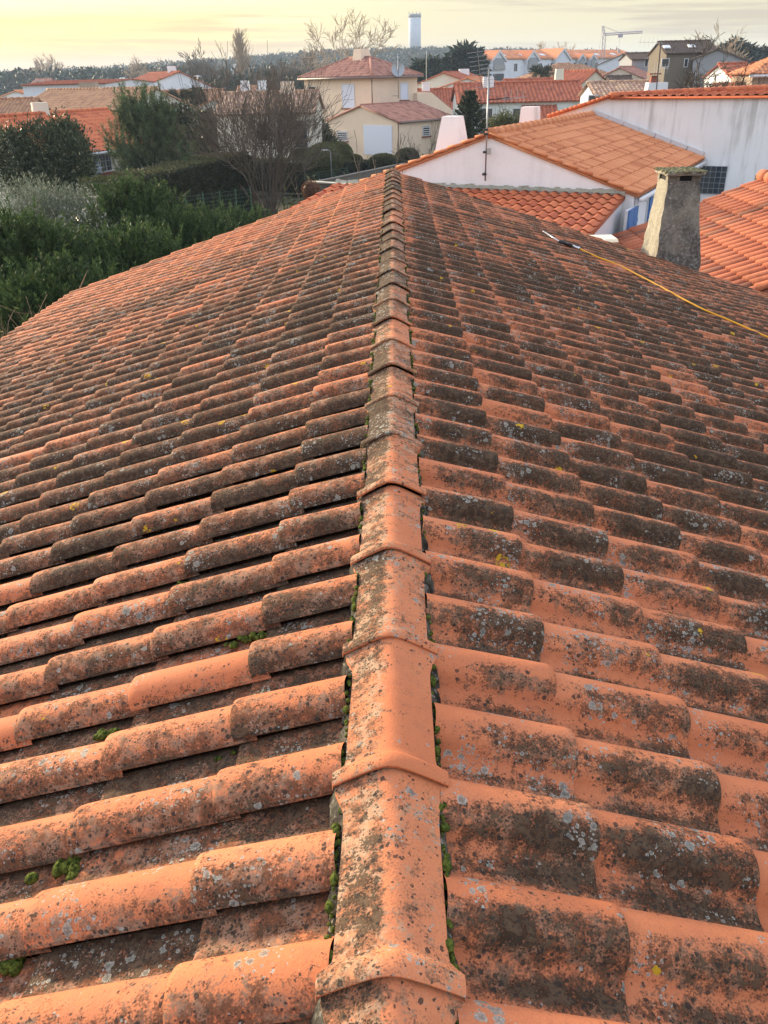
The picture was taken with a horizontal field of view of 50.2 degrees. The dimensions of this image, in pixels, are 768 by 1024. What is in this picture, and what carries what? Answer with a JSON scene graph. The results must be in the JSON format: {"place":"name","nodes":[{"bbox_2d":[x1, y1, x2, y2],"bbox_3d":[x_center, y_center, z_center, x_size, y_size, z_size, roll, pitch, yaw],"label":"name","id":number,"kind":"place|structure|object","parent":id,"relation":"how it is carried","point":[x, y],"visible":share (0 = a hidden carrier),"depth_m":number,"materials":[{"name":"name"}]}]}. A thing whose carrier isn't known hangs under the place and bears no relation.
{"place":"outdoors","nodes":[
{"label":"outdoors","id":0,"kind":"place"},
{"bbox_2d":[256,66,408,211],"bbox_3d":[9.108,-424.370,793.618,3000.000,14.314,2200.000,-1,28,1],"label":"ground","id":1,"kind":"structure","parent":0,"point":[294,197],"depth_m":46.04,"materials":[{"name":"plant"}]},
{"bbox_2d":[0,89,24,96],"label":"bungalow","id":2,"kind":"object","parent":1,"relation":"on","point":[17,93],"visible":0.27,"depth_m":105.63,"materials":[{"name":"paint"}]},
{"bbox_2d":[0,96,51,113],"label":"bungalow","id":3,"kind":"object","parent":1,"relation":"on","point":[8,105],"visible":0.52,"depth_m":58.63,"materials":[{"name":"beige tile"}]},
{"bbox_2d":[0,162,83,236],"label":"grey shrub","id":4,"kind":"object","parent":1,"relation":"on","point":[40,200],"visible":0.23,"depth_m":22.43,"materials":[{"name":"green plant"}]},
{"bbox_2d":[23,53,66,78],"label":"bare tree","id":5,"kind":"object","parent":1,"relation":"on","point":[43,67],"visible":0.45,"depth_m":262.24,"materials":[{"name":"grey plant"}]},
{"bbox_2d":[0,270,100,336],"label":"dry shrub","id":6,"kind":"object","parent":1,"relation":"on","point":[2,331],"visible":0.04,"depth_m":12.69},
{"bbox_2d":[0,106,104,215],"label":"laurel tree","id":7,"kind":"object","parent":1,"relation":"on","point":[61,141],"visible":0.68,"depth_m":30.09,"materials":[{"name":"green plant"}]},
{"bbox_2d":[0,194,119,290],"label":"cypress shrub","id":8,"kind":"object","parent":1,"relation":"on","point":[33,233],"visible":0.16,"depth_m":15.24,"materials":[{"name":"green plant"}]},
{"bbox_2d":[0,243,125,338],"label":"cypress shrub","id":9,"kind":"object","parent":1,"relation":"on","point":[53,284],"visible":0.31,"depth_m":13.51,"materials":[{"name":"green plant"}]},
{"bbox_2d":[35,173,101,227],"bbox_3d":[-9.024,-7.747,23.680,2.674,3.820,2.473,-1,28,1],"label":"grey shrub","id":10,"kind":"object","parent":1,"relation":"on","point":[79,198],"visible":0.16,"depth_m":22.97,"materials":[{"name":"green plant"}]},
{"bbox_2d":[10,218,143,273],"bbox_3d":[-6.110,-4.117,16.921,4.056,3.643,3.659,-1,28,1],"label":"cypress shrub","id":11,"kind":"object","parent":1,"relation":"on","point":[102,233],"visible":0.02,"depth_m":16.26,"materials":[{"name":"green plant"}]},
{"bbox_2d":[0,102,162,215],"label":"bungalow","id":12,"kind":"object","parent":1,"relation":"on","point":[94,118],"visible":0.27,"depth_m":40.66,"materials":[{"name":"orange tile"}]},
{"bbox_2d":[98,154,114,174],"bbox_3d":[-13.396,-16.865,39.493,0.160,1.090,1.110,8,30,18],"label":"window","id":13,"kind":"structure","parent":12,"relation":"in","point":[105,160],"depth_m":39.54,"materials":[{"name":"white glass"}]},
{"bbox_2d":[45,199,118,236],"bbox_3d":[-7.106,-5.840,20.261,3.171,3.596,2.460,-1,28,1],"label":"glossy shrub","id":14,"kind":"object","parent":1,"relation":"on","point":[76,217],"visible":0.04,"depth_m":19.55,"materials":[{"name":"green plant"}]},
{"bbox_2d":[20,78,155,96],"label":"white hall","id":15,"kind":"structure","parent":1,"relation":"on","point":[33,89],"depth_m":92.72,"materials":[{"name":"paint"}]},
{"bbox_2d":[77,174,144,196],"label":"clipped hedge","id":16,"kind":"object","parent":1,"relation":"on","point":[100,179],"visible":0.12,"depth_m":29.18,"materials":[{"name":"green plant"}]},
{"bbox_2d":[37,86,196,119],"bbox_3d":[-22.558,-31.878,67.636,14.132,5.667,8.418,18,34,32],"label":"bungalow","id":17,"kind":"object","parent":1,"relation":"on","point":[78,98],"visible":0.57,"depth_m":64.93,"materials":[{"name":"beige tile"}]},
{"bbox_2d":[73,210,196,274],"bbox_3d":[-4.992,-4.299,17.058,3.987,3.797,3.736,-1,28,1],"label":"cypress shrub","id":18,"kind":"object","parent":1,"relation":"on","point":[154,245],"visible":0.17,"depth_m":16.15,"materials":[{"name":"green plant"}]},
{"bbox_2d":[124,56,159,77],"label":"bare tree","id":19,"kind":"object","parent":1,"relation":"on","point":[143,72],"visible":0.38,"depth_m":202.80,"materials":[{"name":"grey plant"}]},
{"bbox_2d":[77,168,207,235],"bbox_3d":[-6.258,-6.493,20.962,3.985,4.348,3.610,-1,28,1],"label":"cypress shrub","id":20,"kind":"object","parent":1,"relation":"on","point":[128,199],"visible":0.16,"depth_m":20.02,"materials":[{"name":"green plant"}]},
{"bbox_2d":[96,76,196,175],"bbox_3d":[-10.213,-16.112,36.895,5.091,6.210,3.723,-1,28,1],"label":"pine tree","id":21,"kind":"object","parent":1,"relation":"on","point":[133,112],"visible":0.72,"depth_m":35.89,"materials":[{"name":"green plant"}]},
{"bbox_2d":[126,58,179,78],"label":"bare tree","id":22,"kind":"object","parent":1,"relation":"on","point":[164,69],"visible":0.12,"depth_m":201.81,"materials":[{"name":"brown plant"}]},
{"bbox_2d":[134,66,211,89],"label":"house","id":23,"kind":"structure","parent":1,"relation":"on","point":[170,78],"depth_m":106.72,"materials":[{"name":"paint"}]},
{"bbox_2d":[156,97,202,163],"bbox_3d":[-10.907,-18.954,43.190,2.934,5.366,2.349,-1,28,1],"label":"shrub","id":24,"kind":"object","parent":1,"relation":"on","point":[184,120],"visible":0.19,"depth_m":42.50,"materials":[{"name":"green plant"}]},
{"bbox_2d":[133,200,227,250],"bbox_3d":[-4.912,-5.853,20.233,3.629,3.533,3.464,-1,28,1],"label":"cypress shrub","id":25,"kind":"object","parent":1,"relation":"on","point":[193,228],"visible":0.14,"depth_m":19.32,"materials":[{"name":"green plant"}]},
{"bbox_2d":[167,88,195,101],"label":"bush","id":26,"kind":"object","parent":1,"relation":"on","point":[174,93],"visible":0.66,"depth_m":74.56,"materials":[{"name":"green plant"}]},
{"bbox_2d":[111,150,255,214],"bbox_3d":[-8.513,-13.926,36.299,2.067,3.263,9.604,7,29,16],"label":"clipped hedge","id":27,"kind":"object","parent":1,"relation":"on","point":[205,175],"visible":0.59,"depth_m":35.83,"materials":[{"name":"green plant"}]},
{"bbox_2d":[188,85,206,105],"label":"conifer","id":28,"kind":"object","parent":1,"relation":"on","point":[199,99],"visible":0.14,"depth_m":78.36,"materials":[{"name":"green plant"}]},
{"bbox_2d":[174,59,222,85],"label":"bare tree","id":29,"kind":"object","parent":1,"relation":"on","point":[184,71],"visible":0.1,"depth_m":152.38,"materials":[{"name":"brown plant"}]},
{"bbox_2d":[177,37,220,76],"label":"bare tree","id":30,"kind":"object","parent":1,"relation":"on","point":[194,66],"visible":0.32,"depth_m":164.07,"materials":[{"name":"grey plant"}]},
{"bbox_2d":[187,104,222,154],"bbox_3d":[-11.509,-22.881,52.493,3.923,6.031,4.259,-1,28,1],"label":"conifer","id":31,"kind":"object","parent":1,"relation":"on","point":[200,124],"visible":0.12,"depth_m":51.16,"materials":[{"name":"green plant"}]},
{"bbox_2d":[186,196,239,233],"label":"cypress shrub","id":32,"kind":"object","parent":1,"relation":"on","point":[231,226],"visible":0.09,"depth_m":22.77,"materials":[{"name":"green plant"}]},
{"bbox_2d":[176,187,251,211],"bbox_3d":[-6.972,-12.159,33.546,0.060,2.089,6.005,10,30,21],"label":"wire fence","id":33,"kind":"object","parent":1,"relation":"on","point":[219,196],"visible":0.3,"depth_m":34.26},
{"bbox_2d":[202,62,240,85],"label":"bare tree","id":34,"kind":"object","parent":1,"relation":"on","point":[216,74],"visible":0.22,"depth_m":145.04,"materials":[{"name":"grey plant"}]},
{"bbox_2d":[210,198,252,230],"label":"cypress shrub","id":35,"kind":"object","parent":1,"relation":"on","point":[237,218],"visible":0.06,"depth_m":25.10,"materials":[{"name":"green plant"}]},
{"bbox_2d":[229,29,256,77],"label":"poplar","id":36,"kind":"object","parent":1,"relation":"on","point":[240,45],"visible":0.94,"depth_m":183.01,"materials":[{"name":"brown plant"}]},
{"bbox_2d":[149,41,352,215],"bbox_3d":[-5.804,-17.940,38.690,8.988,7.597,8.899,-1,28,1],"label":"bare tree","id":37,"kind":"object","parent":1,"relation":"on","point":[273,130],"visible":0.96,"depth_m":37.66,"materials":[{"name":"brown plant"}]},
{"bbox_2d":[236,80,267,90],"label":"white house","id":38,"kind":"structure","parent":1,"relation":"on","point":[253,86],"depth_m":113.45,"materials":[{"name":"paint"}]},
{"bbox_2d":[236,202,274,223],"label":"cypress shrub","id":39,"kind":"object","parent":1,"relation":"on","point":[256,214],"visible":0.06,"depth_m":27.43,"materials":[{"name":"green plant"}]},
{"bbox_2d":[212,81,324,178],"bbox_3d":[-7.370,-25.364,54.560,6.463,5.791,7.724,-1,28,1],"label":"bungalow","id":40,"kind":"object","parent":1,"relation":"on","point":[263,92],"visible":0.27,"depth_m":52.14,"materials":[{"name":"paint"}]},
{"bbox_2d":[249,64,288,89],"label":"bare tree","id":41,"kind":"object","parent":1,"relation":"on","point":[260,76],"visible":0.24,"depth_m":133.12,"materials":[{"name":"grey plant"}]},
{"bbox_2d":[250,155,305,194],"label":"ivy bank","id":42,"kind":"structure","parent":1,"relation":"on","point":[300,179],"depth_m":46.10,"materials":[{"name":"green plant"}]},
{"bbox_2d":[277,43,317,85],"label":"bare tree","id":43,"kind":"object","parent":1,"relation":"on","point":[306,64],"visible":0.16,"depth_m":155.77,"materials":[{"name":"grey plant"}]},
{"bbox_2d":[301,179,320,199],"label":"rust bush","id":44,"kind":"object","parent":1,"relation":"on","point":[309,188],"visible":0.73,"depth_m":40.57,"materials":[{"name":"brown plant"}]},
{"bbox_2d":[288,42,335,72],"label":"bare tree","id":45,"kind":"object","parent":1,"relation":"on","point":[317,65],"visible":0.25,"depth_m":173.24,"materials":[{"name":"brown plant"}]},
{"bbox_2d":[0,45,626,95],"bbox_3d":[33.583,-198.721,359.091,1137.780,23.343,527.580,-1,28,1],"label":"forest","id":46,"kind":"object","parent":1,"relation":"on","point":[12,80],"visible":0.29,"depth_m":291.46,"materials":[{"name":"plant"}]},
{"bbox_2d":[304,142,343,178],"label":"topiary bush","id":47,"kind":"object","parent":1,"relation":"on","point":[337,162],"visible":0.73,"depth_m":50.14,"materials":[{"name":"green plant"}]},
{"bbox_2d":[313,181,344,191],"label":"garden wall","id":48,"kind":"structure","parent":1,"relation":"on","point":[323,184],"depth_m":42.23,"materials":[{"name":"paint"}]},
{"bbox_2d":[322,119,341,144],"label":"ivy shrub","id":49,"kind":"object","parent":1,"relation":"on","point":[326,139],"visible":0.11,"depth_m":56.91,"materials":[{"name":"green plant"}]},
{"bbox_2d":[243,147,432,213],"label":"undergrowth","id":50,"kind":"object","parent":1,"relation":"on","point":[291,204],"depth_m":43.36,"materials":[{"name":"green plant"}]},
{"bbox_2d":[331,141,353,159],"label":"topiary bush","id":51,"kind":"object","parent":1,"relation":"on","point":[345,148],"visible":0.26,"depth_m":52.80,"materials":[{"name":"green plant"}]},
{"bbox_2d":[289,126,404,203],"bbox_3d":[-0.959,-6.261,19.209,3.062,5.051,2.086,-1,28,1],"label":"bare sapling","id":52,"kind":"object","parent":1,"relation":"on","point":[358,164],"visible":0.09,"depth_m":18.23,"materials":[{"name":"brown plant"}]},
{"bbox_2d":[303,8,399,70],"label":"bare tree","id":53,"kind":"object","parent":1,"relation":"on","point":[355,36],"visible":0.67,"depth_m":130.19,"materials":[{"name":"brown plant"}]},
{"bbox_2d":[336,159,369,175],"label":"clipped hedge","id":54,"kind":"object","parent":1,"relation":"on","point":[350,164],"visible":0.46,"depth_m":52.37,"materials":[{"name":"green plant"}]},
{"bbox_2d":[317,163,404,181],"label":"garden wall","id":55,"kind":"structure","parent":1,"relation":"on","point":[362,174],"depth_m":47.23,"materials":[{"name":"concrete"}]},
{"bbox_2d":[297,49,452,158],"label":"cream house","id":56,"kind":"structure","parent":1,"relation":"on","point":[374,113],"depth_m":64.05,"materials":[{"name":"paint"}]},
{"bbox_2d":[341,84,354,108],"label":"window","id":57,"kind":"structure","parent":56,"relation":"in","point":[350,103],"depth_m":65.82,"materials":[{"name":"white"}]},
{"bbox_2d":[363,125,391,154],"bbox_3d":[-0.467,-27.903,61.542,2.900,2.050,0.060,22,36,37],"label":"garage door","id":58,"kind":"structure","parent":56,"relation":"in","point":[377,138],"depth_m":61.49,"materials":[{"name":"metal"}]},
{"bbox_2d":[391,53,404,98],"bbox_3d":[0.955,-34.377,64.663,1.124,3.200,0.876,10,30,20],"label":"satellite dish","id":59,"kind":"object","parent":56,"relation":"attached to","point":[397,68],"visible":0.98,"depth_m":64.60,"materials":[{"name":"metal"}]},
{"bbox_2d":[399,82,409,100],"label":"window","id":60,"kind":"structure","parent":56,"relation":"in","point":[404,91],"depth_m":66.54,"materials":[{"name":"white glass"}]},
{"bbox_2d":[367,152,399,168],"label":"topiary bush","id":61,"kind":"object","parent":1,"relation":"on","point":[383,159],"visible":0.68,"depth_m":52.14,"materials":[{"name":"green plant"}]},
{"bbox_2d":[0,168,767,1023],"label":"tiled house","id":62,"kind":"structure","parent":1,"relation":"on","point":[382,598],"depth_m":2.35,"materials":[{"name":"tile"}]},
{"bbox_2d":[542,231,580,249],"bbox_3d":[2.157,-3.397,10.284,0.195,0.150,0.701,-18,32,-28],"label":"washer lance","id":63,"kind":"object","parent":62,"relation":"on","point":[568,244],"visible":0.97,"depth_m":10.11,"materials":[{"name":"metal"}]},
{"bbox_2d":[580,249,767,337],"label":"hose","id":64,"kind":"object","parent":62,"relation":"on","point":[715,314],"visible":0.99,"depth_m":9.00,"materials":[{"name":"yellow rubber"}]},
{"bbox_2d":[641,166,707,270],"bbox_3d":[4.394,-4.014,12.567,0.702,2.349,0.814,-1,28,1],"label":"chimney","id":65,"kind":"object","parent":62,"relation":"on","point":[672,234],"visible":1,"depth_m":12.09,"materials":[{"name":"concrete"}]},
{"bbox_2d":[395,147,419,162],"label":"topiary bush","id":66,"kind":"object","parent":1,"relation":"on","point":[405,157],"visible":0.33,"depth_m":52.85,"materials":[{"name":"green plant"}]},
{"bbox_2d":[408,12,420,48],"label":"water tower","id":67,"kind":"structure","parent":1,"relation":"on","point":[414,30],"depth_m":549.29,"materials":[{"name":"concrete"}]},
{"bbox_2d":[391,109,440,160],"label":"bare shrub","id":68,"kind":"object","parent":1,"relation":"on","point":[416,153],"visible":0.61,"depth_m":51.04,"materials":[{"name":"brown plant"}]},
{"bbox_2d":[409,55,431,82],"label":"conifer","id":69,"kind":"object","parent":1,"relation":"on","point":[418,65],"visible":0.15,"depth_m":122.47,"materials":[{"name":"green plant"}]},
{"bbox_2d":[424,53,444,76],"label":"conifer","id":70,"kind":"object","parent":1,"relation":"on","point":[434,65],"visible":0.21,"depth_m":126.48,"materials":[{"name":"green plant"}]},
{"bbox_2d":[417,50,452,108],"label":"bungalow","id":71,"kind":"object","parent":1,"relation":"on","point":[444,94],"visible":0.27,"depth_m":73.65,"materials":[{"name":"red tile"}]},
{"bbox_2d":[417,69,477,87],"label":"bungalow","id":72,"kind":"object","parent":1,"relation":"on","point":[443,78],"visible":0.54,"depth_m":93.18,"materials":[{"name":"paint"}]},
{"bbox_2d":[440,50,462,70],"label":"conifer","id":73,"kind":"object","parent":1,"relation":"on","point":[448,59],"visible":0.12,"depth_m":130.55,"materials":[{"name":"green plant"}]},
{"bbox_2d":[290,179,624,234],"bbox_3d":[1.379,-5.983,20.163,7.834,3.539,3.610,13,31,25],"label":"lean to","id":74,"kind":"object","parent":1,"relation":"on","point":[595,213],"visible":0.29,"depth_m":19.10,"materials":[{"name":"orange tile"}]},
{"bbox_2d":[444,39,485,75],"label":"conifer","id":75,"kind":"object","parent":1,"relation":"on","point":[466,50],"visible":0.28,"depth_m":130.07,"materials":[{"name":"green plant"}]},
{"bbox_2d":[437,76,494,87],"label":"roof","id":76,"kind":"structure","parent":1,"relation":"on","point":[469,78],"depth_m":81.78,"materials":[{"name":"orange tile"}]},
{"bbox_2d":[454,89,491,138],"bbox_3d":[4.351,-18.750,42.089,2.936,5.324,2.944,-1,28,1],"label":"monkey puzzle tree","id":77,"kind":"object","parent":1,"relation":"on","point":[470,109],"visible":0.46,"depth_m":41.05,"materials":[{"name":"green plant"}]},
{"bbox_2d":[476,46,491,76],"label":"conifer","id":78,"kind":"object","parent":1,"relation":"on","point":[485,61],"visible":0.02,"depth_m":134.99,"materials":[{"name":"green plant"}]},
{"bbox_2d":[488,107,519,127],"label":"green shrub","id":79,"kind":"object","parent":1,"relation":"on","point":[506,119],"visible":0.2,"depth_m":44.95,"materials":[{"name":"green plant"}]},
{"bbox_2d":[450,77,582,133],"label":"red roofed house","id":80,"kind":"structure","parent":1,"relation":"on","point":[548,96],"depth_m":60.32,"materials":[{"name":"tile"}]},
{"bbox_2d":[348,106,707,231],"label":"white house","id":81,"kind":"structure","parent":1,"relation":"on","point":[594,149],"depth_m":20.78,"materials":[{"name":"orange tile"}]},
{"bbox_2d":[469,50,524,180],"bbox_3d":[2.676,-9.466,19.651,1.441,2.833,0.370,-1,28,1],"label":"antenna mast","id":82,"kind":"object","parent":81,"relation":"attached to","point":[487,151],"visible":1,"depth_m":19.42,"materials":[{"name":"metal"}]},
{"bbox_2d":[623,205,638,230],"bbox_3d":[5.772,-6.265,19.387,0.122,1.750,0.950,13,31,25],"label":"window","id":83,"kind":"structure","parent":81,"relation":"in","point":[631,214],"depth_m":18.84,"materials":[{"name":"blue wood"}]},
{"bbox_2d":[644,196,653,222],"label":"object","id":84,"kind":"structure","parent":81,"relation":"in","point":[650,200],"depth_m":20.49,"materials":[{"name":"blue wood"}]},
{"bbox_2d":[503,77,553,80],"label":"bungalow","id":85,"kind":"object","parent":1,"relation":"on","point":[527,79],"visible":0.15,"depth_m":88.17,"materials":[{"name":"red tile"}]},
{"bbox_2d":[528,64,554,77],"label":"palm","id":86,"kind":"object","parent":1,"relation":"on","point":[540,70],"visible":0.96,"depth_m":97.96,"materials":[{"name":"green plant"}]},
{"bbox_2d":[516,62,603,77],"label":"hipped house","id":87,"kind":"structure","parent":1,"relation":"on","point":[567,66],"depth_m":108.31,"materials":[{"name":"orange tile"}]},
{"bbox_2d":[554,69,604,87],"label":"red roofed house","id":88,"kind":"structure","parent":1,"relation":"on","point":[584,76],"depth_m":81.17,"materials":[{"name":"tile"}]},
{"bbox_2d":[591,234,618,242],"bbox_3d":[3.480,-3.697,13.402,0.440,1.532,0.460,-1,28,1],"label":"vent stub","id":89,"kind":"object","parent":1,"relation":"on","point":[611,238],"visible":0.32,"depth_m":12.98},
{"bbox_2d":[596,26,641,67],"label":"tower crane","id":90,"kind":"object","parent":1,"relation":"on","point":[621,34],"visible":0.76,"depth_m":172.48,"materials":[{"name":"paint"}]},
{"bbox_2d":[604,74,633,79],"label":"bungalow","id":91,"kind":"object","parent":1,"relation":"on","point":[619,77],"visible":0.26,"depth_m":73.75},
{"bbox_2d":[578,73,667,103],"bbox_3d":[15.799,-26.252,55.189,5.172,5.735,7.315,-1,28,1],"label":"bungalow","id":92,"kind":"object","parent":1,"relation":"on","point":[591,90],"visible":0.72,"depth_m":53.97,"materials":[{"name":"tile"}]},
{"bbox_2d":[602,66,646,79],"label":"bungalow","id":93,"kind":"object","parent":1,"relation":"on","point":[636,73],"visible":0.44,"depth_m":86.33,"materials":[{"name":"pink tile"}]},
{"bbox_2d":[618,52,648,71],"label":"grey house","id":94,"kind":"structure","parent":1,"relation":"on","point":[639,60],"depth_m":95.90,"materials":[{"name":"paint"}]},
{"bbox_2d":[547,84,767,201],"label":"white building","id":95,"kind":"structure","parent":1,"relation":"on","point":[724,129],"depth_m":26.06,"materials":[{"name":"paint"}]},
{"bbox_2d":[700,166,727,193],"bbox_3d":[10.574,-10.704,26.442,0.845,0.845,0.060,13,31,25],"label":"glass block window","id":96,"kind":"structure","parent":95,"relation":"in","point":[714,180],"depth_m":26.41,"materials":[{"name":"glass"}]},
{"bbox_2d":[647,39,716,88],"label":"taupe building","id":97,"kind":"structure","parent":1,"relation":"on","point":[676,56],"depth_m":78.31,"materials":[{"name":"paint"}]},
{"bbox_2d":[673,32,765,88],"bbox_3d":[18.347,-22.532,46.076,6.059,7.648,6.138,-1,28,1],"label":"bare tree","id":98,"kind":"object","parent":1,"relation":"on","point":[692,80],"visible":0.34,"depth_m":44.88,"materials":[{"name":"brown plant"}]},
{"bbox_2d":[690,20,752,59],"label":"bare tree","id":99,"kind":"object","parent":1,"relation":"on","point":[730,45],"visible":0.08,"depth_m":112.51,"materials":[{"name":"brown plant"}]},
{"bbox_2d":[691,47,752,86],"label":"grey house","id":100,"kind":"structure","parent":1,"relation":"on","point":[710,60],"depth_m":75.12,"materials":[{"name":"paint"}]},
{"bbox_2d":[704,61,748,86],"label":"white house","id":101,"kind":"structure","parent":1,"relation":"on","point":[723,76],"depth_m":64.58,"materials":[{"name":"paint"}]},
{"bbox_2d":[714,57,767,86],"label":"orange roofed house","id":102,"kind":"structure","parent":1,"relation":"on","point":[759,69],"depth_m":52.05,"materials":[{"name":"tile"}]},
{"bbox_2d":[717,34,764,61],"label":"conifer","id":103,"kind":"object","parent":1,"relation":"on","point":[755,54],"visible":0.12,"depth_m":128.77,"materials":[{"name":"green plant"}]},
{"bbox_2d":[0,0,767,72],"label":"sky","id":104,"kind":"structure","parent":0,"point":[78,33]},
{"bbox_2d":[483,48,625,80],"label":"apartment block","id":105,"kind":"structure","parent":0,"point":[512,63],"depth_m":174.05,"materials":[{"name":"white tile"}]},
{"bbox_2d":[596,54,623,71],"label":"white house","id":106,"kind":"structure","parent":0,"point":[610,65],"depth_m":145.27,"materials":[{"name":"paint"}]},
{"bbox_2d":[611,169,767,293],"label":"canal tiled house","id":107,"kind":"structure","parent":0,"point":[734,234],"depth_m":15.70,"materials":[{"name":"tile"}]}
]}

